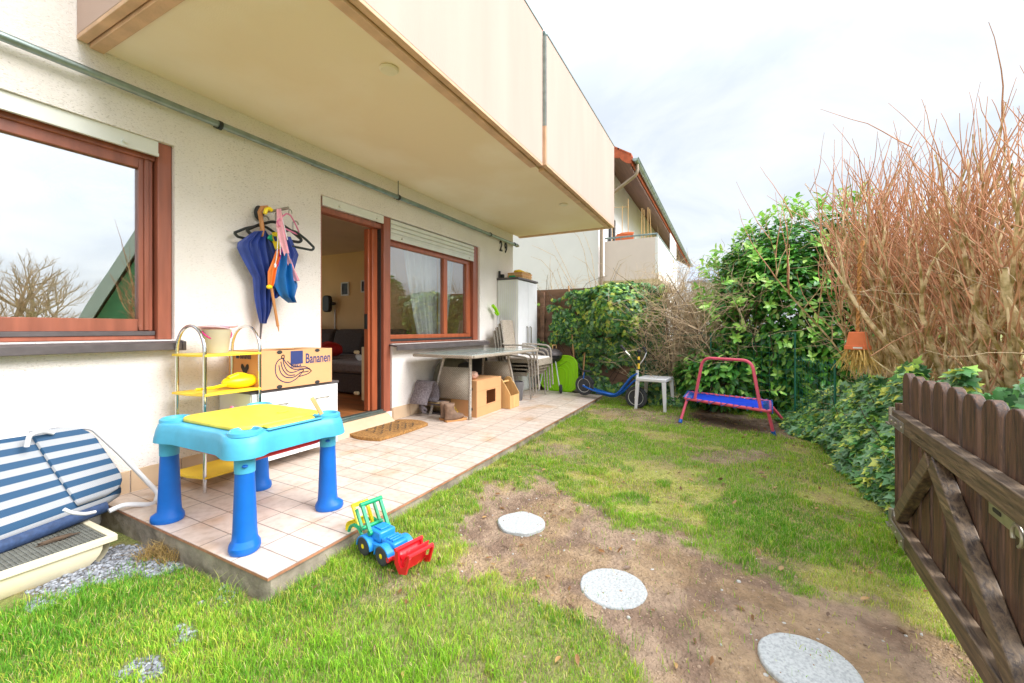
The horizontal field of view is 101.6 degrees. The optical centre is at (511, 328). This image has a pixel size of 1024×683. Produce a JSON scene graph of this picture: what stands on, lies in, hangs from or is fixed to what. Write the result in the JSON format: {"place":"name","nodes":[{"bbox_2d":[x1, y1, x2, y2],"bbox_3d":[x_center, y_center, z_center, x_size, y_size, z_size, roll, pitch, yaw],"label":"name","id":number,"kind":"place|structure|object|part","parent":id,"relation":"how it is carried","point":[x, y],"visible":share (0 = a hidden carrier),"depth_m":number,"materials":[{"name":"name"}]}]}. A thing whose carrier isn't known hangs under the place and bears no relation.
{"place":"outdoors","nodes":[
{"label":"outdoors","id":0,"kind":"place"},
{"bbox_2d":[24,543,237,682],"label":"gravel","id":1,"kind":"structure","parent":0,"point":[75,576],"depth_m":1.91,"materials":[{"name":"grey gravel"}]},
{"bbox_2d":[116,538,186,565],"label":"dry grass tuft","id":2,"kind":"object","parent":1,"relation":"on","point":[155,552],"visible":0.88,"depth_m":2.04,"materials":[{"name":"plant"}]},
{"bbox_2d":[100,389,602,600],"bbox_3d":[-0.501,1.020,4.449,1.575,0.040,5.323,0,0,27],"label":"patio","id":3,"kind":"structure","parent":0,"point":[295,527],"depth_m":2.74,"materials":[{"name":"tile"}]},
{"bbox_2d":[0,425,157,553],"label":"folding lounger","id":4,"kind":"object","parent":3,"relation":"on","point":[54,480],"visible":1,"depth_m":2.12,"materials":[{"name":"fabric"}]},
{"bbox_2d":[172,324,261,492],"bbox_3d":[-1.942,0.485,2.773,0.346,1.030,0.415,0,0,27],"label":"metal shelf","id":5,"kind":"object","parent":3,"relation":"on","point":[205,471],"visible":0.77,"depth_m":2.69,"materials":[{"name":"yellow metal"}]},
{"bbox_2d":[197,324,237,352],"bbox_3d":[-1.950,0.061,2.744,0.207,0.191,0.183,0,0,-6],"label":"toy bucket","id":6,"kind":"object","parent":5,"relation":"on","point":[217,338],"visible":0.94,"depth_m":2.70,"materials":[{"name":"plastic"}]},
{"bbox_2d":[195,372,256,390],"bbox_3d":[-1.874,0.345,2.748,0.130,0.106,0.439,0,0,25],"label":"watering can","id":7,"kind":"object","parent":5,"relation":"on","point":[238,380],"visible":0.95,"depth_m":2.77,"materials":[{"name":"yellow plastic"}]},
{"bbox_2d":[149,402,344,556],"bbox_3d":[-1.420,0.739,2.293,0.810,0.566,0.652,0,0,27],"label":"play table","id":8,"kind":"object","parent":3,"relation":"on","point":[249,439],"visible":0.98,"depth_m":2.14,"materials":[{"name":"plastic"}]},
{"bbox_2d":[220,380,338,460],"bbox_3d":[-1.758,0.716,3.219,0.418,0.582,0.725,0,0,27],"label":"cabinet","id":9,"kind":"object","parent":3,"relation":"on","point":[324,395],"visible":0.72,"depth_m":3.11,"materials":[{"name":"white paint"}]},
{"bbox_3d":[-1.673,0.688,2.978,0.047,0.481,0.350,0,0,27],"label":"door","id":10,"kind":"part","parent":9,"relation":"part of","materials":[{"name":"white paint"}]},
{"bbox_2d":[229,347,331,390],"bbox_3d":[-1.752,0.289,3.199,0.367,0.272,0.590,0,0,27],"label":"banana box","id":11,"kind":"object","parent":9,"relation":"on","point":[289,367],"visible":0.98,"depth_m":3.05,"materials":[{"name":"cardboard"}]},
{"bbox_3d":[-1.512,0.688,3.293,0.047,0.481,0.345,0,0,27],"label":"door","id":12,"kind":"part","parent":9,"relation":"part of","materials":[{"name":"white paint"}]},
{"bbox_2d":[350,419,427,440],"bbox_3d":[-1.202,0.992,4.145,0.440,0.032,0.800,0,0,27],"label":"doormat","id":13,"kind":"object","parent":3,"relation":"on","point":[395,428],"visible":0.97,"depth_m":4.02,"materials":[{"name":"brown wicker"}]},
{"bbox_2d":[419,405,426,412],"bbox_3d":[-1.063,0.931,4.926,0.059,0.065,0.340,0,0,-22],"label":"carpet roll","id":14,"kind":"object","parent":3,"relation":"on","point":[423,408],"visible":0.76,"depth_m":4.79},
{"bbox_2d":[428,410,440,414],"bbox_3d":[-0.830,0.998,5.066,0.230,0.020,0.320,0,0,27],"label":"grey board","id":15,"kind":"object","parent":3,"relation":"on","point":[436,412],"visible":0.21,"depth_m":4.94,"materials":[{"name":"grey"}]},
{"bbox_2d":[410,380,449,410],"bbox_3d":[-0.918,0.793,4.902,0.300,0.399,0.500,0,0,27],"label":"folded carpet","id":16,"kind":"object","parent":15,"relation":"on","point":[426,392],"visible":0.75,"depth_m":4.79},
{"bbox_2d":[439,401,448,420],"bbox_3d":[-0.707,0.910,4.715,0.087,0.200,0.281,0,0,38],"label":"boot","id":17,"kind":"object","parent":3,"relation":"on","point":[442,415],"visible":0.37,"depth_m":4.61,"materials":[{"name":"leather"}]},
{"bbox_2d":[444,403,466,422],"bbox_3d":[-0.622,0.912,4.603,0.281,0.200,0.087,0,0,-34],"label":"boot","id":18,"kind":"object","parent":3,"relation":"on","point":[452,414],"visible":1,"depth_m":4.54,"materials":[{"name":"leather"}]},
{"bbox_2d":[413,348,538,419],"bbox_3d":[-0.376,0.647,5.318,0.832,0.739,1.742,0,0,27],"label":"garden table","id":19,"kind":"object","parent":3,"relation":"on","point":[454,382],"visible":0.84,"depth_m":4.83,"materials":[{"name":"grey glass"}]},
{"bbox_2d":[451,375,500,417],"bbox_3d":[-0.428,0.803,5.100,0.356,0.417,0.587,0,0,27],"label":"carton","id":20,"kind":"object","parent":3,"relation":"on","point":[484,386],"visible":0.64,"depth_m":4.91,"materials":[{"name":"cardboard"}]},
{"bbox_2d":[472,371,478,378],"bbox_3d":[-0.456,0.548,4.946,0.123,0.100,0.166,0,0,27],"label":"rock","id":21,"kind":"object","parent":20,"relation":"on","point":[475,375],"visible":0.7,"depth_m":4.90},
{"bbox_2d":[468,357,487,374],"bbox_3d":[-0.443,0.650,5.991,0.170,0.705,0.419,0,0,38],"label":"folding chair","id":22,"kind":"object","parent":3,"relation":"on","point":[477,365],"visible":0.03,"depth_m":5.97,"materials":[{"name":"metal"}]},
{"bbox_2d":[491,304,499,360],"bbox_3d":[-0.262,0.299,6.497,0.066,1.363,0.199,0,0,27],"label":"litter picker","id":23,"kind":"object","parent":3,"relation":"on","point":[494,307],"visible":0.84,"depth_m":6.50,"materials":[{"name":"plastic"}]},
{"bbox_2d":[501,376,518,408],"bbox_3d":[-0.091,0.821,5.448,0.280,0.382,0.310,0,0,27],"label":"wooden tool box","id":24,"kind":"object","parent":3,"relation":"on","point":[509,395],"visible":0.65,"depth_m":5.33,"materials":[{"name":"brown wood"}]},
{"bbox_2d":[497,277,537,390],"bbox_3d":[0.113,0.092,6.937,0.415,1.815,0.770,0,0,27],"label":"tall cabinet","id":25,"kind":"object","parent":3,"relation":"on","point":[516,300],"visible":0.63,"depth_m":6.67,"materials":[{"name":"white plastic"}]},
{"bbox_2d":[498,271,503,277],"bbox_3d":[-0.170,-0.873,6.716,0.070,0.114,0.080,0,0,27],"label":"bottle","id":26,"kind":"object","parent":25,"relation":"on","point":[500,275],"visible":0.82,"depth_m":6.70,"materials":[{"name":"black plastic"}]},
{"bbox_2d":[508,272,531,279],"bbox_3d":[0.132,-0.866,6.919,0.271,0.098,0.384,0,0,27],"label":"chip basket","id":27,"kind":"object","parent":25,"relation":"on","point":[523,275],"visible":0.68,"depth_m":6.76,"materials":[{"name":"brown wood"}]},
{"bbox_3d":[0.190,0.103,6.689,0.054,1.735,0.362,0,0,27],"label":"door","id":28,"kind":"part","parent":25,"relation":"part of","materials":[{"name":"white plastic"}]},
{"bbox_3d":[0.358,0.103,7.020,0.054,1.735,0.364,0,0,27],"label":"door","id":29,"kind":"part","parent":25,"relation":"part of","materials":[{"name":"white plastic"}]},
{"bbox_2d":[514,380,523,400],"bbox_3d":[0.035,0.881,5.961,0.269,0.262,0.269,0,0,27],"label":"round planter","id":30,"kind":"object","parent":3,"relation":"on","point":[519,385],"visible":0.48,"depth_m":5.88,"materials":[{"name":"grey"}]},
{"bbox_2d":[493,330,545,398],"bbox_3d":[0.110,0.515,6.383,0.665,0.990,0.566,0,0,27],"label":"stacking chair","id":31,"kind":"object","parent":3,"relation":"on","point":[520,373],"visible":0.32,"depth_m":6.11,"materials":[{"name":"metal"}]},
{"bbox_2d":[495,327,548,395],"bbox_3d":[0.147,0.463,6.364,0.665,0.990,0.566,0,0,27],"label":"stacking chair","id":32,"kind":"object","parent":31,"relation":"on","point":[514,369],"visible":0.3,"depth_m":6.12,"materials":[{"name":"metal"}]},
{"bbox_2d":[498,323,550,391],"bbox_3d":[0.185,0.411,6.345,0.665,0.990,0.566,0,0,27],"label":"stacking chair","id":33,"kind":"object","parent":32,"relation":"on","point":[502,346],"visible":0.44,"depth_m":6.24,"materials":[{"name":"metal"}]},
{"bbox_2d":[500,320,553,388],"bbox_3d":[0.222,0.359,6.326,0.665,0.990,0.566,0,0,27],"label":"stacking chair","id":34,"kind":"object","parent":33,"relation":"on","point":[507,330],"visible":0.82,"depth_m":6.26,"materials":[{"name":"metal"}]},
{"bbox_2d":[538,344,562,392],"bbox_3d":[0.641,0.634,6.810,0.520,0.762,0.452,0,0,27],"label":"barbecue","id":35,"kind":"object","parent":3,"relation":"on","point":[557,354],"visible":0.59,"depth_m":6.66,"materials":[{"name":"black metal"}]},
{"bbox_2d":[355,354,361,360],"bbox_3d":[-2.186,0.400,5.963,0.080,0.078,0.390,0,0,-23],"label":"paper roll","id":36,"kind":"object","parent":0,"point":[358,357],"visible":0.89,"depth_m":5.79,"materials":[{"name":"white paper"}]},
{"bbox_2d":[0,396,982,682],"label":"grass","id":37,"kind":"structure","parent":0,"point":[24,622],"depth_m":1.75,"materials":[{"name":"green plant"}]},
{"bbox_2d":[0,332,1023,682],"bbox_3d":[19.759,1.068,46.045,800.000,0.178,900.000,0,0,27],"label":"ground","id":38,"kind":"structure","parent":0,"point":[706,628],"depth_m":1.75,"materials":[{"name":"green plant"}]},
{"bbox_2d":[0,520,117,599],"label":"light well","id":39,"kind":"object","parent":38,"relation":"on","point":[26,567],"visible":0.71,"depth_m":1.90,"materials":[{"name":"beige plastic"}]},
{"bbox_2d":[34,532,80,547],"bbox_3d":[-2.165,1.000,1.990,0.026,0.027,0.156,0,0,27],"label":"bark piece","id":40,"kind":"object","parent":39,"relation":"on","point":[57,538],"visible":1,"depth_m":1.98,"materials":[{"name":"brown wood"}]},
{"bbox_2d":[0,0,614,523],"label":"house","id":41,"kind":"structure","parent":38,"relation":"on","point":[124,214],"depth_m":2.82,"materials":[{"name":"paint"}]},
{"bbox_2d":[0,90,185,355],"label":"window","id":42,"kind":"structure","parent":41,"relation":"in","point":[86,204],"depth_m":2.42,"materials":[{"name":"clear glass"}]},
{"bbox_2d":[0,30,518,246],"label":"metal tube","id":43,"kind":"object","parent":41,"relation":"attached to","point":[12,40],"visible":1,"depth_m":2.81,"materials":[{"name":"metal"}]},
{"bbox_2d":[254,206,289,220],"bbox_3d":[-1.859,-0.902,3.252,0.271,0.120,0.073,0,0,1],"label":"coat hook","id":44,"kind":"object","parent":41,"relation":"attached to","point":[256,209],"visible":0.59,"depth_m":3.23,"materials":[{"name":"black metal"}]},
{"bbox_2d":[233,215,274,238],"bbox_3d":[-1.938,-0.778,3.249,0.020,0.224,0.470,0,0,20],"label":"coat hanger","id":45,"kind":"object","parent":44,"relation":"hanging from","point":[243,229],"visible":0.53,"depth_m":3.09,"materials":[{"name":"plastic"}]},
{"bbox_2d":[237,205,272,338],"bbox_3d":[-1.903,-0.434,3.154,0.069,1.023,0.308,0,0,27],"label":"umbrella","id":46,"kind":"object","parent":44,"relation":"hanging from","point":[255,251],"visible":0.82,"depth_m":3.15,"materials":[{"name":"blue fabric"}]},
{"bbox_2d":[263,207,281,288],"bbox_3d":[-1.801,-0.610,3.154,0.059,0.622,0.138,0,0,27],"label":"umbrella","id":47,"kind":"object","parent":44,"relation":"hanging from","point":[272,270],"visible":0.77,"depth_m":3.14,"materials":[{"name":"orange fabric"}]},
{"bbox_2d":[245,213,302,242],"bbox_3d":[-1.862,-0.818,3.289,0.024,0.227,0.433,0,0,34],"label":"coat hanger","id":48,"kind":"object","parent":44,"relation":"hanging from","point":[248,229],"visible":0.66,"depth_m":3.27,"materials":[{"name":"black plastic"}]},
{"bbox_2d":[274,220,297,302],"bbox_3d":[-1.738,-0.518,3.215,0.088,0.627,0.243,0,0,27],"label":"drawstring bag","id":49,"kind":"object","parent":44,"relation":"hanging from","point":[286,284],"visible":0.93,"depth_m":3.20,"materials":[{"name":"blue fabric"}]},
{"bbox_2d":[276,209,299,280],"bbox_3d":[-1.718,-0.643,3.218,0.040,0.536,0.198,0,0,27],"label":"scarf","id":50,"kind":"object","parent":44,"relation":"hanging from","point":[282,237],"visible":0.94,"depth_m":3.17,"materials":[{"name":"pink fabric"}]},
{"bbox_2d":[276,209,299,234],"bbox_3d":[-1.754,-0.859,3.279,0.012,0.178,0.344,0,0,-2],"label":"coat hanger","id":51,"kind":"object","parent":44,"relation":"hanging from","point":[278,220],"visible":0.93,"depth_m":3.29,"materials":[{"name":"pink plastic"}]},
{"bbox_2d":[268,220,314,250],"bbox_3d":[-1.767,-0.768,3.364,0.020,0.224,0.410,0,0,26],"label":"coat hanger","id":52,"kind":"object","parent":51,"relation":"hanging from","point":[306,240],"visible":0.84,"depth_m":3.42,"materials":[{"name":"plastic"}]},
{"bbox_2d":[272,232,279,249],"bbox_3d":[-1.808,-0.680,3.229,0.040,0.135,0.087,0,0,27],"label":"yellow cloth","id":53,"kind":"object","parent":52,"relation":"hanging from","point":[274,241],"visible":0.59,"depth_m":3.21,"materials":[{"name":"fabric"}]},
{"bbox_2d":[267,236,298,330],"bbox_3d":[-1.786,-0.360,3.284,0.060,0.761,0.268,0,0,27],"label":"umbrella","id":54,"kind":"object","parent":52,"relation":"hanging from","point":[294,254],"visible":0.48,"depth_m":3.22,"materials":[{"name":"blue fabric"}]},
{"bbox_2d":[322,295,335,328],"bbox_3d":[-3.518,-0.072,8.046,0.279,1.145,0.146,0,0,0],"label":"floor lamp","id":55,"kind":"object","parent":41,"relation":"attached to","point":[327,303],"visible":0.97,"depth_m":8.01,"materials":[{"name":"black plastic"}]},
{"bbox_2d":[341,282,349,295],"bbox_3d":[-3.184,-0.764,7.973,0.201,0.253,0.029,0,0,27],"label":"picture frame","id":56,"kind":"object","parent":41,"relation":"attached to","point":[345,288],"visible":1,"depth_m":7.97,"materials":[{"name":"white paint"}]},
{"bbox_2d":[321,196,394,439],"bbox_3d":[-1.539,-0.104,4.185,0.344,2.228,0.907,0,0,27],"label":"patio door","id":57,"kind":"structure","parent":41,"relation":"in","point":[376,238],"depth_m":4.47,"materials":[{"name":"wood"}]},
{"bbox_2d":[354,347,363,400],"bbox_3d":[-1.565,0.500,4.944,0.150,0.600,0.654,0,0,27],"label":"door handle","id":58,"kind":"object","parent":57,"relation":"attached to","point":[356,352],"visible":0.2,"depth_m":4.66,"materials":[{"name":"paint"}]},
{"bbox_2d":[361,280,363,292],"bbox_3d":[-2.743,-0.792,7.748,0.149,0.224,0.029,0,0,27],"label":"picture frame","id":59,"kind":"object","parent":41,"relation":"attached to","point":[362,286],"visible":0.43,"depth_m":7.76,"materials":[{"name":"white paint"}]},
{"bbox_2d":[322,329,408,393],"bbox_3d":[-3.239,0.430,7.013,3.770,0.860,1.608,0,0,27],"label":"sofa","id":60,"kind":"object","parent":41,"relation":"on","point":[347,369],"visible":0.16,"depth_m":6.68,"materials":[{"name":"grey fabric"}]},
{"bbox_2d":[322,341,342,356],"bbox_3d":[-3.082,0.339,6.892,0.660,0.276,0.389,0,0,27],"label":"cushion","id":61,"kind":"object","parent":60,"relation":"on","point":[337,349],"visible":0.47,"depth_m":6.73,"materials":[{"name":"red fabric"}]},
{"bbox_2d":[404,250,436,333],"bbox_3d":[-1.178,-0.475,5.406,0.080,1.450,0.670,0,0,27],"label":"curtain","id":62,"kind":"object","parent":41,"relation":"hanging from","point":[421,274],"visible":0.73,"depth_m":5.44,"materials":[{"name":"white fabric"}]},
{"bbox_2d":[389,219,489,350],"bbox_3d":[-0.899,-0.491,5.460,0.250,1.453,2.000,0,0,27],"label":"window","id":63,"kind":"structure","parent":41,"relation":"in","point":[403,236],"depth_m":5.56,"materials":[{"name":"wood"}]},
{"bbox_2d":[438,259,452,333],"bbox_3d":[-0.931,-0.475,5.892,0.080,1.450,0.340,0,0,27],"label":"curtain","id":64,"kind":"object","parent":41,"relation":"hanging from","point":[449,271],"visible":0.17,"depth_m":5.91,"materials":[{"name":"white fabric"}]},
{"bbox_2d":[433,358,466,381],"bbox_3d":[-0.780,0.598,5.363,0.203,0.493,0.670,0,0,27],"label":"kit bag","id":65,"kind":"object","parent":41,"relation":"attached to","point":[452,362],"visible":0.34,"depth_m":5.23,"materials":[{"name":"fabric"}]},
{"bbox_2d":[458,362,468,367],"bbox_3d":[-0.637,0.480,5.480,0.133,0.104,0.318,0,0,27],"label":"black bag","id":66,"kind":"object","parent":65,"relation":"on","point":[464,364],"visible":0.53,"depth_m":5.41,"materials":[{"name":"plastic"}]},
{"bbox_2d":[189,409,583,608],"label":"edge grass","id":67,"kind":"structure","parent":38,"relation":"on","point":[239,596],"depth_m":1.83,"materials":[{"name":"green plant"}]},
{"bbox_2d":[345,495,433,574],"bbox_3d":[-0.607,0.977,2.014,0.528,0.249,0.156,0,0,38],"label":"toy tractor","id":68,"kind":"object","parent":38,"relation":"on","point":[388,544],"visible":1,"depth_m":1.98,"materials":[{"name":"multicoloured plastic"}]},
{"bbox_2d":[497,511,544,536],"bbox_3d":[0.053,1.120,2.361,0.262,0.060,0.258,0,0,-25],"label":"stepping stone","id":69,"kind":"object","parent":38,"relation":"on","point":[525,524],"visible":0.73,"depth_m":2.33,"materials":[{"name":"stone"}]},
{"bbox_2d":[540,355,577,391],"bbox_3d":[0.764,0.725,6.832,0.662,0.602,0.032,0,0,27],"label":"sledge","id":70,"kind":"object","parent":38,"relation":"on","point":[567,370],"visible":0.73,"depth_m":6.78,"materials":[{"name":"plastic"}]},
{"bbox_2d":[568,286,578,392],"bbox_3d":[1.001,0.153,6.839,0.156,1.771,0.444,0,0,-30],"label":"broom","id":71,"kind":"object","parent":38,"relation":"on","point":[575,391],"visible":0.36,"depth_m":6.86,"materials":[{"name":"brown wood"}]},
{"bbox_2d":[582,352,585,374],"bbox_3d":[1.179,0.593,6.740,0.193,0.788,0.201,0,0,-30],"label":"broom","id":72,"kind":"object","parent":38,"relation":"on","point":[583,362],"visible":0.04,"depth_m":6.79,"materials":[{"name":"brown wood"}]},
{"bbox_2d":[535,266,644,343],"bbox_3d":[0.866,-0.255,7.724,3.520,1.986,2.135,0,0,27],"label":"bare shrub","id":73,"kind":"object","parent":38,"relation":"on","point":[577,283],"visible":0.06,"depth_m":7.48,"materials":[{"name":"brown plant"}]},
{"bbox_2d":[532,235,630,289],"bbox_3d":[1.189,-1.089,7.472,1.877,1.318,0.012,0,0,27],"label":"bare shrub","id":74,"kind":"object","parent":73,"relation":"attached to","point":[582,261],"visible":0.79,"depth_m":7.51,"materials":[{"name":"brown plant"}]},
{"bbox_2d":[204,425,978,682],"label":"soil crumbs","id":75,"kind":"object","parent":38,"relation":"on","point":[777,629],"visible":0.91,"depth_m":1.74,"materials":[{"name":"brown soil"}]},
{"bbox_2d":[537,285,657,389],"bbox_3d":[0.946,0.208,7.102,2.950,1.784,0.080,0,0,27],"label":"wooden fence","id":76,"kind":"object","parent":38,"relation":"on","point":[543,314],"visible":0.16,"depth_m":7.22,"materials":[{"name":"brown wood"}]},
{"bbox_2d":[581,281,664,338],"bbox_3d":[1.703,-0.308,6.599,1.361,0.926,1.040,0,0,27],"label":"ivy","id":77,"kind":"object","parent":76,"relation":"attached to","point":[597,319],"visible":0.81,"depth_m":6.25,"materials":[{"name":"green plant"}]},
{"bbox_2d":[244,408,953,676],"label":"dead leaves","id":78,"kind":"object","parent":38,"relation":"on","point":[577,659],"visible":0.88,"depth_m":2.01,"materials":[{"name":"brown plant"}]},
{"bbox_2d":[513,147,692,335],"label":"neighbouring house","id":79,"kind":"structure","parent":38,"relation":"on","point":[633,184],"depth_m":13.79,"materials":[{"name":"paint"}]},
{"bbox_2d":[607,217,615,240],"bbox_3d":[3.447,-2.835,14.738,0.170,2.370,1.240,0,0,27],"label":"window","id":80,"kind":"structure","parent":79,"relation":"in","point":[609,231],"depth_m":14.86,"materials":[{"name":"glass"}]},
{"bbox_2d":[615,232,633,240],"bbox_3d":[3.529,-2.826,13.069,0.613,0.412,0.203,0,0,27],"label":"flower box","id":81,"kind":"object","parent":79,"relation":"on","point":[625,234],"visible":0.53,"depth_m":12.97,"materials":[{"name":"plastic"}]},
{"bbox_2d":[612,199,651,240],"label":"plant canes","id":82,"kind":"object","parent":79,"relation":"on","point":[628,221],"visible":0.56,"depth_m":13.16,"materials":[{"name":"brown wood"}]},
{"bbox_2d":[575,345,646,407],"bbox_3d":[1.387,0.662,6.008,1.104,0.882,0.320,0,0,31],"label":"kick scooter","id":83,"kind":"object","parent":38,"relation":"on","point":[584,383],"visible":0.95,"depth_m":5.87,"materials":[{"name":"metal"}]},
{"bbox_2d":[580,568,647,609],"bbox_3d":[0.432,1.132,1.789,0.280,0.060,0.278,0,0,27],"label":"stepping stone","id":84,"kind":"object","parent":38,"relation":"on","point":[600,581],"visible":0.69,"depth_m":1.77,"materials":[{"name":"stone"}]},
{"bbox_2d":[537,268,702,395],"bbox_3d":[1.392,0.039,6.845,3.670,2.264,1.563,0,0,27],"label":"ivy","id":85,"kind":"object","parent":38,"relation":"on","point":[592,345],"visible":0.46,"depth_m":6.72,"materials":[{"name":"green plant"}]},
{"bbox_2d":[634,375,673,411],"bbox_3d":[1.970,0.882,5.763,0.425,0.433,0.469,0,0,35],"label":"plastic stool","id":86,"kind":"object","parent":38,"relation":"on","point":[646,379],"visible":0.78,"depth_m":5.68,"materials":[{"name":"white plastic"}]},
{"bbox_2d":[581,255,729,366],"bbox_3d":[2.642,-0.252,7.166,2.831,2.038,2.318,0,0,27],"label":"bare shrub","id":87,"kind":"object","parent":38,"relation":"on","point":[673,292],"visible":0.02,"depth_m":6.99,"materials":[{"name":"brown plant"}]},
{"bbox_2d":[633,369,696,408],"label":"ivy","id":88,"kind":"object","parent":38,"relation":"on","point":[654,394],"visible":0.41,"depth_m":5.92,"materials":[{"name":"green plant"}]},
{"bbox_2d":[687,264,721,340],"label":"house","id":89,"kind":"structure","parent":38,"relation":"on","point":[696,270],"depth_m":36.85,"materials":[{"name":"white paint"}]},
{"bbox_2d":[583,226,826,399],"bbox_3d":[2.704,-0.068,6.099,3.321,2.814,2.894,0,0,27],"label":"bare shrub","id":90,"kind":"object","parent":38,"relation":"on","point":[690,322],"visible":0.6,"depth_m":5.97,"materials":[{"name":"brown plant"}]},
{"bbox_2d":[678,357,783,435],"bbox_3d":[2.502,0.713,4.985,1.295,0.789,0.948,0,0,44],"label":"trampoline","id":91,"kind":"object","parent":38,"relation":"on","point":[758,403],"visible":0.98,"depth_m":4.80,"materials":[{"name":"red plastic"}]},
{"bbox_2d":[645,332,835,416],"bbox_3d":[2.791,0.572,5.133,0.732,1.057,2.666,0,0,-20],"label":"wire fence","id":92,"kind":"object","parent":38,"relation":"on","point":[794,369],"visible":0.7,"depth_m":4.97,"materials":[{"name":"metal"}]},
{"bbox_2d":[666,182,948,412],"bbox_3d":[3.962,-0.327,5.827,3.478,2.919,2.448,0,0,5],"label":"cherry laurel","id":93,"kind":"object","parent":38,"relation":"on","point":[800,255],"visible":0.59,"depth_m":5.26,"materials":[{"name":"green plant"}]},
{"bbox_2d":[758,632,863,682],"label":"stepping stone","id":94,"kind":"object","parent":38,"relation":"on","point":[785,656],"visible":0.9,"depth_m":1.38,"materials":[{"name":"stone"}]},
{"bbox_2d":[737,137,956,381],"bbox_3d":[3.419,-0.350,3.949,2.482,2.853,1.326,0,0,-13],"label":"bare shrub","id":95,"kind":"object","parent":38,"relation":"on","point":[840,308],"visible":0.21,"depth_m":3.85,"materials":[{"name":"brown plant"}]},
{"bbox_2d":[774,355,983,516],"bbox_3d":[2.813,0.664,3.447,0.683,1.004,3.315,0,0,23],"label":"ivy","id":96,"kind":"object","parent":38,"relation":"on","point":[858,444],"visible":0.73,"depth_m":3.05,"materials":[{"name":"green plant"}]},
{"bbox_2d":[895,403,904,551],"bbox_3d":[1.964,0.765,2.075,0.060,0.770,0.159,0,0,27],"label":"gate post","id":97,"kind":"object","parent":38,"relation":"on","point":[898,461],"visible":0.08,"depth_m":2.12,"materials":[{"name":"brown wood"}]},
{"bbox_2d":[885,373,1023,682],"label":"garden gate","id":98,"kind":"structure","parent":97,"relation":"attached to","point":[955,522],"depth_m":1.31,"materials":[{"name":"brown wood"}]},
{"bbox_2d":[789,105,1023,410],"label":"bare shrub","id":99,"kind":"object","parent":38,"relation":"on","point":[888,361],"visible":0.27,"depth_m":3.61,"materials":[{"name":"brown plant"}]},
{"bbox_2d":[810,96,1023,392],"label":"bare shrub","id":100,"kind":"object","parent":38,"relation":"on","point":[947,290],"visible":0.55,"depth_m":2.70,"materials":[{"name":"brown plant"}]},
{"bbox_2d":[825,22,1023,414],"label":"bare shrub","id":101,"kind":"object","parent":38,"relation":"on","point":[903,327],"visible":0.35,"depth_m":3.19,"materials":[{"name":"brown plant"}]},
{"bbox_2d":[832,240,885,377],"bbox_3d":[2.728,-0.163,3.271,0.324,1.109,0.344,0,0,27],"label":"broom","id":102,"kind":"object","parent":101,"relation":"attached to","point":[856,344],"visible":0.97,"depth_m":3.25,"materials":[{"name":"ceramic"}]},
{"bbox_2d":[827,132,1023,378],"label":"bare shrub","id":103,"kind":"object","parent":38,"relation":"on","point":[907,252],"visible":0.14,"depth_m":2.85,"materials":[{"name":"brown plant"}]},
{"bbox_2d":[888,66,1023,394],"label":"bare shrub","id":104,"kind":"object","parent":38,"relation":"on","point":[1002,371],"visible":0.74,"depth_m":2.46,"materials":[{"name":"brown plant"}]},
{"bbox_2d":[982,377,1023,408],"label":"ivy","id":105,"kind":"object","parent":38,"relation":"on","point":[1013,398],"visible":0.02,"depth_m":2.02,"materials":[{"name":"green plant"}]},
{"bbox_2d":[526,0,1023,326],"label":"sky","id":106,"kind":"structure","parent":0,"point":[708,95],"materials":[{"name":"white"}]}
]}

